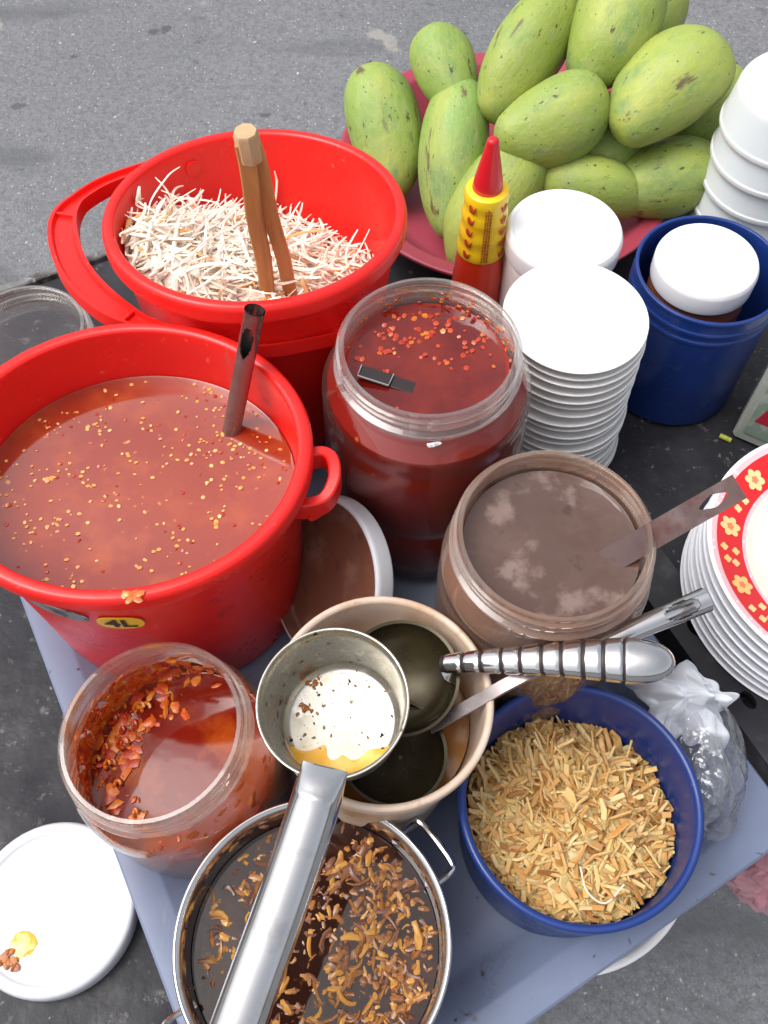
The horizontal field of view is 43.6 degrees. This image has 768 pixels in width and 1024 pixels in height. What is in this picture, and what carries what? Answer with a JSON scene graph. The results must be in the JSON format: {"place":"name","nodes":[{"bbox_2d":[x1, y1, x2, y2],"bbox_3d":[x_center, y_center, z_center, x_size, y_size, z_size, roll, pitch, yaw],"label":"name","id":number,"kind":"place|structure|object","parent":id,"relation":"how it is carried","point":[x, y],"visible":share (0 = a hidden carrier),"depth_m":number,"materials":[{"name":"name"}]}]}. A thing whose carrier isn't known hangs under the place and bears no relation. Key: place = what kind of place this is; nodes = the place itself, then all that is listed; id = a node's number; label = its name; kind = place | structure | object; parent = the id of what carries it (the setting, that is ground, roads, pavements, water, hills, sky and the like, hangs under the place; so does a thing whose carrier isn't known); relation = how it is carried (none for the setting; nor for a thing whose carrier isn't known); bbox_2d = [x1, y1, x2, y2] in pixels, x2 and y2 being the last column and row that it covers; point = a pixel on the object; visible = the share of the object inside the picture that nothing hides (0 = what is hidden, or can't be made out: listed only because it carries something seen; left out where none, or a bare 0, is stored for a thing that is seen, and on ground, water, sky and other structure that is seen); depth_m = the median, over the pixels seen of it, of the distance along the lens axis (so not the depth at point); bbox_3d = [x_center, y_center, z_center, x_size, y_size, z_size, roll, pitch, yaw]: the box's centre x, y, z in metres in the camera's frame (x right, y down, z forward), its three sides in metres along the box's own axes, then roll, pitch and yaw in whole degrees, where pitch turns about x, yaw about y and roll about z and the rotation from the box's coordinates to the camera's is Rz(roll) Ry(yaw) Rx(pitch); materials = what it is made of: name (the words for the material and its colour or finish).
{"place":"outdoors","nodes":[
{"label":"outdoors","id":0,"kind":"place"},
{"bbox_2d":[0,0,767,1023],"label":"road","id":1,"kind":"structure","parent":0,"point":[90,90],"depth_m":2.17,"materials":[{"name":"grey asphalt"}]},
{"bbox_2d":[0,214,767,1023],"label":"vendor cart","id":2,"kind":"object","parent":1,"relation":"on","point":[660,468],"visible":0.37,"depth_m":0.70,"materials":[{"name":"metal"}]},
{"bbox_2d":[0,285,95,329],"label":"clear jar","id":3,"kind":"object","parent":2,"relation":"on","point":[73,311],"visible":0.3,"depth_m":0.75,"materials":[{"name":"plastic"}]},
{"bbox_2d":[0,822,137,1001],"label":"jar lid","id":4,"kind":"object","parent":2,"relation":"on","point":[68,918],"visible":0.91,"depth_m":0.60,"materials":[{"name":"plastic"}]},
{"bbox_2d":[47,129,406,444],"bbox_3d":[-0.110,-0.156,0.721,0.253,0.164,0.208,0,52,0],"label":"plastic bucket","id":5,"kind":"object","parent":2,"relation":"on","point":[343,189],"visible":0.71,"depth_m":0.68,"materials":[{"name":"red plastic"}]},
{"bbox_2d":[119,167,373,300],"bbox_3d":[-0.091,-0.182,0.689,0.180,0.111,0.180,0,52,0],"label":"shredded papaya","id":6,"kind":"object","parent":5,"relation":"in","point":[192,247],"visible":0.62,"depth_m":0.67,"materials":[{"name":"white food"}]},
{"bbox_2d":[233,123,296,296],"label":"wooden tongs","id":7,"kind":"object","parent":6,"relation":"in","point":[261,211],"visible":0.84,"depth_m":0.59,"materials":[{"name":"brown wood"}]},
{"bbox_2d":[20,439,767,1023],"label":"serving tray","id":8,"kind":"object","parent":2,"relation":"on","point":[504,971],"visible":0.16,"depth_m":0.60,"materials":[{"name":"plastic"}]},
{"bbox_2d":[0,322,341,680],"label":"plastic bucket","id":9,"kind":"object","parent":8,"relation":"on","point":[232,607],"visible":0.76,"depth_m":0.60,"materials":[{"name":"red plastic"}]},
{"bbox_2d":[0,376,294,589],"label":"chili soup","id":10,"kind":"object","parent":9,"relation":"in","point":[130,482],"visible":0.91,"depth_m":0.60,"materials":[{"name":"red liquid"}]},
{"bbox_2d":[222,303,264,436],"bbox_3d":[-0.100,-0.024,0.616,0.111,0.196,0.072,-30,64,-16],"label":"soup ladle","id":11,"kind":"object","parent":9,"relation":"in","point":[249,335],"visible":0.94,"depth_m":0.58,"materials":[{"name":"metal"}]},
{"bbox_2d":[57,642,290,877],"bbox_3d":[-0.127,0.153,0.595,0.125,0.116,0.125,-3,59,5],"label":"clear jar","id":12,"kind":"object","parent":8,"relation":"on","point":[148,823],"visible":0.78,"depth_m":0.56,"materials":[{"name":"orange plastic"}]},
{"bbox_2d":[70,654,285,871],"bbox_3d":[-0.128,0.155,0.600,0.124,0.091,0.122,-3,59,5],"label":"chili oil","id":13,"kind":"object","parent":12,"relation":"in","point":[160,742],"visible":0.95,"depth_m":0.60,"materials":[{"name":"red liquid"}]},
{"bbox_2d":[161,802,455,1023],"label":"steel pot","id":14,"kind":"object","parent":8,"relation":"on","point":[227,847],"visible":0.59,"depth_m":0.54,"materials":[{"name":"silver metal"}]},
{"bbox_2d":[192,821,438,1023],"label":"braised strips","id":15,"kind":"object","parent":14,"relation":"in","point":[366,950],"visible":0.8,"depth_m":0.54,"materials":[{"name":"brown food"}]},
{"bbox_2d":[281,495,393,639],"bbox_3d":[-0.036,0.045,0.650,0.015,0.114,0.114,0,52,-42],"label":"jar lid","id":16,"kind":"object","parent":8,"relation":"on","point":[346,556],"visible":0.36,"depth_m":0.65,"materials":[{"name":"plastic"}]},
{"bbox_2d":[284,596,493,833],"bbox_3d":[-0.004,0.138,0.593,0.124,0.142,0.124,2,60,-3],"label":"cream bucket","id":17,"kind":"object","parent":8,"relation":"on","point":[364,614],"visible":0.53,"depth_m":0.56,"materials":[{"name":"plastic"}]},
{"bbox_2d":[209,628,409,1023],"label":"steel dipper","id":18,"kind":"object","parent":17,"relation":"on","point":[252,984],"visible":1,"depth_m":0.49,"materials":[{"name":"silver metal"}]},
{"bbox_2d":[284,670,392,773],"bbox_3d":[-0.024,0.115,0.521,0.061,0.004,0.060,-2,64,3],"label":"oil residue","id":19,"kind":"object","parent":18,"relation":"in","point":[317,755],"visible":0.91,"depth_m":0.51,"materials":[{"name":"yellow liquid"}]},
{"bbox_2d":[343,688,468,803],"bbox_3d":[-0.005,0.147,0.608,0.108,0.090,0.108,1,60,-3],"label":"brown broth","id":20,"kind":"object","parent":17,"relation":"in","point":[456,734],"visible":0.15,"depth_m":0.56,"materials":[{"name":"brown liquid"}]},
{"bbox_2d":[365,620,675,736],"bbox_3d":[0.065,0.087,0.535,0.177,0.076,0.067,0,60,0],"label":"soup ladle","id":21,"kind":"object","parent":17,"relation":"on","point":[434,666],"visible":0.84,"depth_m":0.53,"materials":[{"name":"silver metal"}]},
{"bbox_2d":[348,588,712,803],"bbox_3d":[0.074,0.092,0.547,0.222,0.066,0.063,-26,63,-14],"label":"soup ladle","id":22,"kind":"object","parent":17,"relation":"on","point":[411,768],"visible":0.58,"depth_m":0.54,"materials":[{"name":"metal"}]},
{"bbox_2d":[322,278,531,578],"bbox_3d":[0.027,-0.052,0.670,0.137,0.199,0.137,0,60,0],"label":"clear jar","id":23,"kind":"object","parent":8,"relation":"on","point":[501,392],"visible":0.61,"depth_m":0.60,"materials":[{"name":"plastic"}]},
{"bbox_2d":[326,293,526,572],"bbox_3d":[0.027,-0.052,0.670,0.131,0.185,0.131,0,60,0],"label":"chili sauce","id":24,"kind":"object","parent":23,"relation":"in","point":[406,487],"visible":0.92,"depth_m":0.60,"materials":[{"name":"liquid"}]},
{"bbox_2d":[357,365,415,392],"bbox_3d":[0.006,-0.056,0.637,0.045,0.106,0.010,15,61,8],"label":"sauce spoon","id":25,"kind":"object","parent":24,"relation":"in","point":[377,376],"visible":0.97,"depth_m":0.59,"materials":[{"name":"grey metal"}]},
{"bbox_2d":[427,441,441,447],"bbox_3d":[0.030,-0.040,0.573,0.009,0.006,0.003,0,60,0],"label":"paste blob","id":26,"kind":"object","parent":23,"relation":"attached to","point":[433,444],"visible":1,"depth_m":0.57,"materials":[{"name":"white food"}]},
{"bbox_2d":[434,451,656,705],"bbox_3d":[0.095,0.057,0.615,0.126,0.185,0.126,0,60,0],"label":"clear jar","id":27,"kind":"object","parent":8,"relation":"on","point":[608,612],"visible":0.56,"depth_m":0.55,"materials":[{"name":"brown plastic"}]},
{"bbox_2d":[442,471,645,711],"bbox_3d":[0.095,0.060,0.619,0.120,0.162,0.120,0,60,0],"label":"brown sauce","id":28,"kind":"object","parent":27,"relation":"in","point":[535,542],"visible":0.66,"depth_m":0.55,"materials":[{"name":"brown liquid"}]},
{"bbox_2d":[597,475,746,566],"bbox_3d":[0.130,0.031,0.541,0.143,0.084,0.037,-14,61,-8],"label":"sauce spoon","id":29,"kind":"object","parent":28,"relation":"in","point":[672,524],"visible":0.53,"depth_m":0.53,"materials":[{"name":"metal"}]},
{"bbox_2d":[457,685,703,937],"bbox_3d":[0.114,0.189,0.595,0.142,0.088,0.142,0,60,0],"label":"blue tub","id":30,"kind":"object","parent":8,"relation":"on","point":[651,736],"visible":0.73,"depth_m":0.58,"materials":[{"name":"plastic"}]},
{"bbox_2d":[466,716,675,923],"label":"fried shallots","id":31,"kind":"object","parent":30,"relation":"in","point":[570,822],"visible":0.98,"depth_m":0.58,"materials":[{"name":"beige food"}]},
{"bbox_2d":[656,698,747,841],"bbox_3d":[0.201,0.159,0.621,0.059,0.074,0.103,0,60,0],"label":"plastic bag","id":32,"kind":"object","parent":8,"relation":"on","point":[741,798],"visible":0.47,"depth_m":0.61,"materials":[{"name":"plastic"}]},
{"bbox_2d":[625,660,739,758],"bbox_3d":[0.198,0.121,0.620,0.071,0.046,0.065,0,60,0],"label":"tissue paper","id":33,"kind":"object","parent":32,"relation":"on","point":[683,695],"visible":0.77,"depth_m":0.61,"materials":[{"name":"white paper"}]},
{"bbox_2d":[448,136,509,326],"bbox_3d":[0.076,-0.205,0.757,0.043,0.214,0.043,0,60,0],"label":"sauce bottle","id":34,"kind":"object","parent":2,"relation":"on","point":[478,263],"visible":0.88,"depth_m":0.73,"materials":[{"name":"red"}]},
{"bbox_2d":[341,53,663,275],"bbox_3d":[0.115,-0.323,0.921,0.317,0.044,0.317,0,60,0],"label":"tray","id":35,"kind":"object","parent":2,"relation":"on","point":[423,244],"visible":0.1,"depth_m":0.90,"materials":[{"name":"plastic"}]},
{"bbox_2d":[344,60,421,195],"bbox_3d":[0.001,-0.357,0.895,0.070,0.067,0.128,-15,93,-17],"label":"mango","id":36,"kind":"object","parent":35,"relation":"in","point":[383,117],"visible":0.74,"depth_m":0.87,"materials":[{"name":"green food"}]},
{"bbox_2d":[418,79,489,238],"bbox_3d":[0.062,-0.321,0.868,0.061,0.067,0.148,2,96,-24],"label":"mango","id":37,"kind":"object","parent":35,"relation":"in","point":[455,132],"visible":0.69,"depth_m":0.84,"materials":[{"name":"green food"}]},
{"bbox_2d":[409,22,477,100],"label":"mango","id":38,"kind":"object","parent":37,"relation":"on","point":[441,56],"visible":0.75,"depth_m":0.84,"materials":[{"name":"green food"}]},
{"bbox_2d":[477,0,577,124],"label":"mango","id":39,"kind":"object","parent":37,"relation":"on","point":[527,49],"visible":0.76,"depth_m":0.81,"materials":[{"name":"green food"}]},
{"bbox_2d":[443,150,547,262],"bbox_3d":[0.097,-0.274,0.848,0.069,0.065,0.134,32,99,-9],"label":"mango","id":40,"kind":"object","parent":35,"relation":"in","point":[523,178],"visible":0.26,"depth_m":0.82,"materials":[{"name":"green food"}]},
{"bbox_2d":[494,69,610,168],"bbox_3d":[0.146,-0.332,0.823,0.106,0.075,0.069,-24,52,7],"label":"mango","id":41,"kind":"object","parent":40,"relation":"on","point":[559,119],"visible":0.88,"depth_m":0.80,"materials":[{"name":"green food"}]},
{"bbox_2d":[543,154,637,219],"bbox_3d":[0.182,-0.287,0.851,0.104,0.063,0.053,10,85,-3],"label":"mango","id":42,"kind":"object","parent":35,"relation":"in","point":[612,184],"visible":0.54,"depth_m":0.82,"materials":[{"name":"green food"}]},
{"bbox_2d":[588,124,645,163],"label":"mango","id":43,"kind":"object","parent":42,"relation":"on","point":[608,145],"visible":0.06,"depth_m":0.84,"materials":[{"name":"green food"}]},
{"bbox_2d":[566,0,667,88],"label":"mango","id":44,"kind":"object","parent":43,"relation":"on","point":[608,39],"visible":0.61,"depth_m":0.79,"materials":[{"name":"green food"}]},
{"bbox_2d":[609,24,735,147],"bbox_3d":[0.236,-0.357,0.807,0.115,0.076,0.082,-39,59,5],"label":"mango","id":45,"kind":"object","parent":43,"relation":"on","point":[669,82],"visible":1,"depth_m":0.78,"materials":[{"name":"green food"}]},
{"bbox_2d":[625,135,710,218],"bbox_3d":[0.252,-0.297,0.858,0.103,0.075,0.068,-16,103,3],"label":"mango","id":46,"kind":"object","parent":35,"relation":"in","point":[670,173],"visible":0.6,"depth_m":0.83,"materials":[{"name":"green food"}]},
{"bbox_2d":[670,62,742,141],"bbox_3d":[0.293,-0.367,0.873,0.057,0.062,0.100,32,90,47],"label":"mango","id":47,"kind":"object","parent":46,"relation":"on","point":[705,125],"visible":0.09,"depth_m":0.85,"materials":[{"name":"green food"}]},
{"bbox_2d":[661,0,689,31],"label":"mango","id":48,"kind":"object","parent":35,"relation":"in","point":[676,13],"visible":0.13,"depth_m":0.86,"materials":[{"name":"green food"}]},
{"bbox_2d":[495,189,622,327],"bbox_3d":[0.137,-0.180,0.786,0.089,0.139,0.089,0,60,0],"label":"lidded tub","id":49,"kind":"object","parent":2,"relation":"on","point":[550,226],"visible":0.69,"depth_m":0.73,"materials":[{"name":"white plastic"}]},
{"bbox_2d":[585,451,615,480],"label":"plate","id":50,"kind":"object","parent":2,"relation":"on","point":[598,473],"visible":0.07,"depth_m":0.77,"materials":[{"name":"white ceramic"}]},
{"bbox_2d":[531,435,617,478],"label":"plate","id":51,"kind":"object","parent":50,"relation":"on","point":[597,468],"visible":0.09,"depth_m":0.76,"materials":[{"name":"white ceramic"}]},
{"bbox_2d":[525,437,616,474],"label":"plate","id":52,"kind":"object","parent":51,"relation":"on","point":[582,470],"visible":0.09,"depth_m":0.75,"materials":[{"name":"white ceramic"}]},
{"bbox_2d":[517,436,616,471],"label":"plate","id":53,"kind":"object","parent":52,"relation":"on","point":[535,463],"visible":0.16,"depth_m":0.74,"materials":[{"name":"white ceramic"}]},
{"bbox_2d":[517,443,609,463],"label":"plate","id":54,"kind":"object","parent":53,"relation":"on","point":[532,454],"visible":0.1,"depth_m":0.74,"materials":[{"name":"white ceramic"}]},
{"bbox_2d":[518,423,622,457],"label":"plate","id":55,"kind":"object","parent":54,"relation":"on","point":[561,455],"visible":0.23,"depth_m":0.73,"materials":[{"name":"white plastic"}]},
{"bbox_2d":[519,406,626,452],"bbox_3d":[0.137,-0.086,0.749,0.101,0.012,0.101,-21,62,-11],"label":"plate","id":56,"kind":"object","parent":55,"relation":"on","point":[598,441],"visible":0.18,"depth_m":0.72,"materials":[{"name":"white ceramic"}]},
{"bbox_2d":[522,418,619,444],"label":"plate","id":57,"kind":"object","parent":56,"relation":"on","point":[534,435],"visible":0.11,"depth_m":0.72,"materials":[{"name":"white ceramic"}]},
{"bbox_2d":[523,401,627,439],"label":"plate","id":58,"kind":"object","parent":57,"relation":"on","point":[570,435],"visible":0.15,"depth_m":0.71,"materials":[{"name":"white plastic"}]},
{"bbox_2d":[525,391,630,431],"bbox_3d":[0.135,-0.100,0.727,0.101,0.012,0.101,36,67,19],"label":"plate","id":59,"kind":"object","parent":58,"relation":"on","point":[570,429],"visible":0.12,"depth_m":0.70,"materials":[{"name":"white ceramic"}]},
{"bbox_2d":[525,395,627,426],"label":"plate","id":60,"kind":"object","parent":59,"relation":"on","point":[540,416],"visible":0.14,"depth_m":0.69,"materials":[{"name":"white plastic"}]},
{"bbox_2d":[526,377,635,417],"bbox_3d":[0.135,-0.108,0.713,0.101,0.011,0.101,40,68,20],"label":"plate","id":61,"kind":"object","parent":60,"relation":"on","point":[547,409],"visible":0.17,"depth_m":0.69,"materials":[{"name":"white plastic"}]},
{"bbox_2d":[527,376,635,409],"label":"plate","id":62,"kind":"object","parent":61,"relation":"on","point":[571,407],"visible":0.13,"depth_m":0.68,"materials":[{"name":"white plastic"}]},
{"bbox_2d":[527,363,639,404],"bbox_3d":[0.135,-0.115,0.699,0.101,0.012,0.101,-29,63,-17],"label":"plate","id":63,"kind":"object","parent":62,"relation":"on","point":[552,397],"visible":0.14,"depth_m":0.67,"materials":[{"name":"white plastic"}]},
{"bbox_2d":[501,324,640,396],"bbox_3d":[0.134,-0.120,0.692,0.101,0.012,0.101,22,62,13],"label":"plate","id":64,"kind":"object","parent":63,"relation":"on","point":[551,388],"visible":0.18,"depth_m":0.67,"materials":[{"name":"white plastic"}]},
{"bbox_2d":[503,327,645,388],"bbox_3d":[0.135,-0.125,0.685,0.101,0.012,0.101,3,59,2],"label":"plate","id":65,"kind":"object","parent":64,"relation":"on","point":[572,384],"visible":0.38,"depth_m":0.66,"materials":[{"name":"white plastic"}]},
{"bbox_2d":[503,320,646,380],"bbox_3d":[0.134,-0.130,0.678,0.101,0.012,0.101,-40,68,-20],"label":"plate","id":66,"kind":"object","parent":65,"relation":"on","point":[569,376],"visible":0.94,"depth_m":0.65,"materials":[{"name":"white plastic"}]},
{"bbox_2d":[503,261,648,373],"bbox_3d":[0.133,-0.134,0.671,0.101,0.012,0.101,39,68,19],"label":"plate","id":67,"kind":"object","parent":66,"relation":"on","point":[572,317],"visible":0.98,"depth_m":0.67,"materials":[{"name":"white plastic"}]},
{"bbox_2d":[627,215,767,424],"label":"blue tub","id":68,"kind":"object","parent":2,"relation":"on","point":[690,370],"visible":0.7,"depth_m":0.74,"materials":[{"name":"plastic"}]},
{"bbox_2d":[646,223,759,322],"bbox_3d":[0.239,-0.154,0.767,0.077,0.134,0.077,0,60,0],"label":"lidded jar","id":69,"kind":"object","parent":68,"relation":"in","point":[705,272],"visible":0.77,"depth_m":0.71,"materials":[{"name":"white plastic"}]},
{"bbox_2d":[680,530,767,699],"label":"dinner plate","id":70,"kind":"object","parent":2,"relation":"on","point":[726,666],"visible":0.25,"depth_m":0.67,"materials":[{"name":"white ceramic"}]},
{"bbox_2d":[683,528,767,692],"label":"dinner plate","id":71,"kind":"object","parent":70,"relation":"on","point":[727,658],"visible":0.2,"depth_m":0.67,"materials":[{"name":"white ceramic"}]},
{"bbox_2d":[688,530,767,685],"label":"dinner plate","id":72,"kind":"object","parent":71,"relation":"on","point":[739,662],"visible":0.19,"depth_m":0.66,"materials":[{"name":"white ceramic"}]},
{"bbox_2d":[690,503,767,679],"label":"dinner plate","id":73,"kind":"object","parent":72,"relation":"on","point":[737,651],"visible":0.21,"depth_m":0.65,"materials":[{"name":"white ceramic"}]},
{"bbox_2d":[695,525,767,670],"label":"dinner plate","id":74,"kind":"object","parent":73,"relation":"on","point":[744,648],"visible":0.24,"depth_m":0.64,"materials":[{"name":"white ceramic"}]},
{"bbox_2d":[698,495,767,662],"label":"dinner plate","id":75,"kind":"object","parent":74,"relation":"on","point":[747,640],"visible":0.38,"depth_m":0.64,"materials":[{"name":"white ceramic"}]},
{"bbox_2d":[703,494,767,652],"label":"dinner plate","id":76,"kind":"object","parent":75,"relation":"on","point":[758,640],"visible":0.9,"depth_m":0.64,"materials":[{"name":"white ceramic"}]},
{"bbox_2d":[707,443,767,642],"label":"floral plate","id":77,"kind":"object","parent":76,"relation":"on","point":[737,537],"visible":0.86,"depth_m":0.66,"materials":[{"name":"white ceramic"}]},
{"bbox_2d":[719,433,731,442],"bbox_3d":[0.282,-0.061,0.795,0.010,0.005,0.008,0,60,0],"label":"vegetable scrap","id":78,"kind":"object","parent":2,"relation":"on","point":[725,437],"visible":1,"depth_m":0.79,"materials":[{"name":"yellow food"}]},
{"bbox_2d":[726,857,767,915],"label":"plastic bag","id":79,"kind":"object","parent":2,"relation":"hanging from","point":[741,892],"visible":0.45,"depth_m":0.68,"materials":[{"name":"plastic"}]},
{"bbox_2d":[733,362,767,445],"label":"snack pack","id":80,"kind":"object","parent":2,"relation":"on","point":[751,426],"visible":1,"depth_m":0.77,"materials":[{"name":"green"}]},
{"bbox_2d":[598,919,675,974],"bbox_3d":[0.180,0.425,1.152,0.270,0.400,0.270,0,60,0],"label":"white pail","id":81,"kind":"object","parent":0,"point":[642,949],"visible":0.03,"depth_m":0.92,"materials":[{"name":"plastic"}]},
{"bbox_3d":[0.329,-0.254,0.883,0.109,0.043,0.109,38,67,20],"label":"milky tub","id":82,"kind":"object","parent":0,"visible":0},
{"bbox_2d":[684,210,695,215],"bbox_3d":[0.328,-0.269,0.860,0.109,0.043,0.109,-8,60,-4],"label":"milky tub","id":83,"kind":"object","parent":82,"relation":"on","point":[692,212],"visible":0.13,"depth_m":0.87,"materials":[{"name":"white plastic"}]},
{"bbox_2d":[694,190,767,240],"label":"milky tub","id":84,"kind":"object","parent":83,"relation":"on","point":[707,206],"visible":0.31,"depth_m":0.82,"materials":[{"name":"white plastic"}]},
{"bbox_2d":[703,155,767,226],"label":"milky tub","id":85,"kind":"object","parent":84,"relation":"on","point":[724,194],"visible":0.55,"depth_m":0.80,"materials":[{"name":"white plastic"}]},
{"bbox_2d":[710,126,767,199],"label":"milky tub","id":86,"kind":"object","parent":85,"relation":"on","point":[734,168],"visible":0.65,"depth_m":0.78,"materials":[{"name":"white plastic"}]},
{"bbox_2d":[719,52,767,168],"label":"milky tub","id":87,"kind":"object","parent":86,"relation":"on","point":[743,120],"visible":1,"depth_m":0.75,"materials":[{"name":"white plastic"}]}
]}

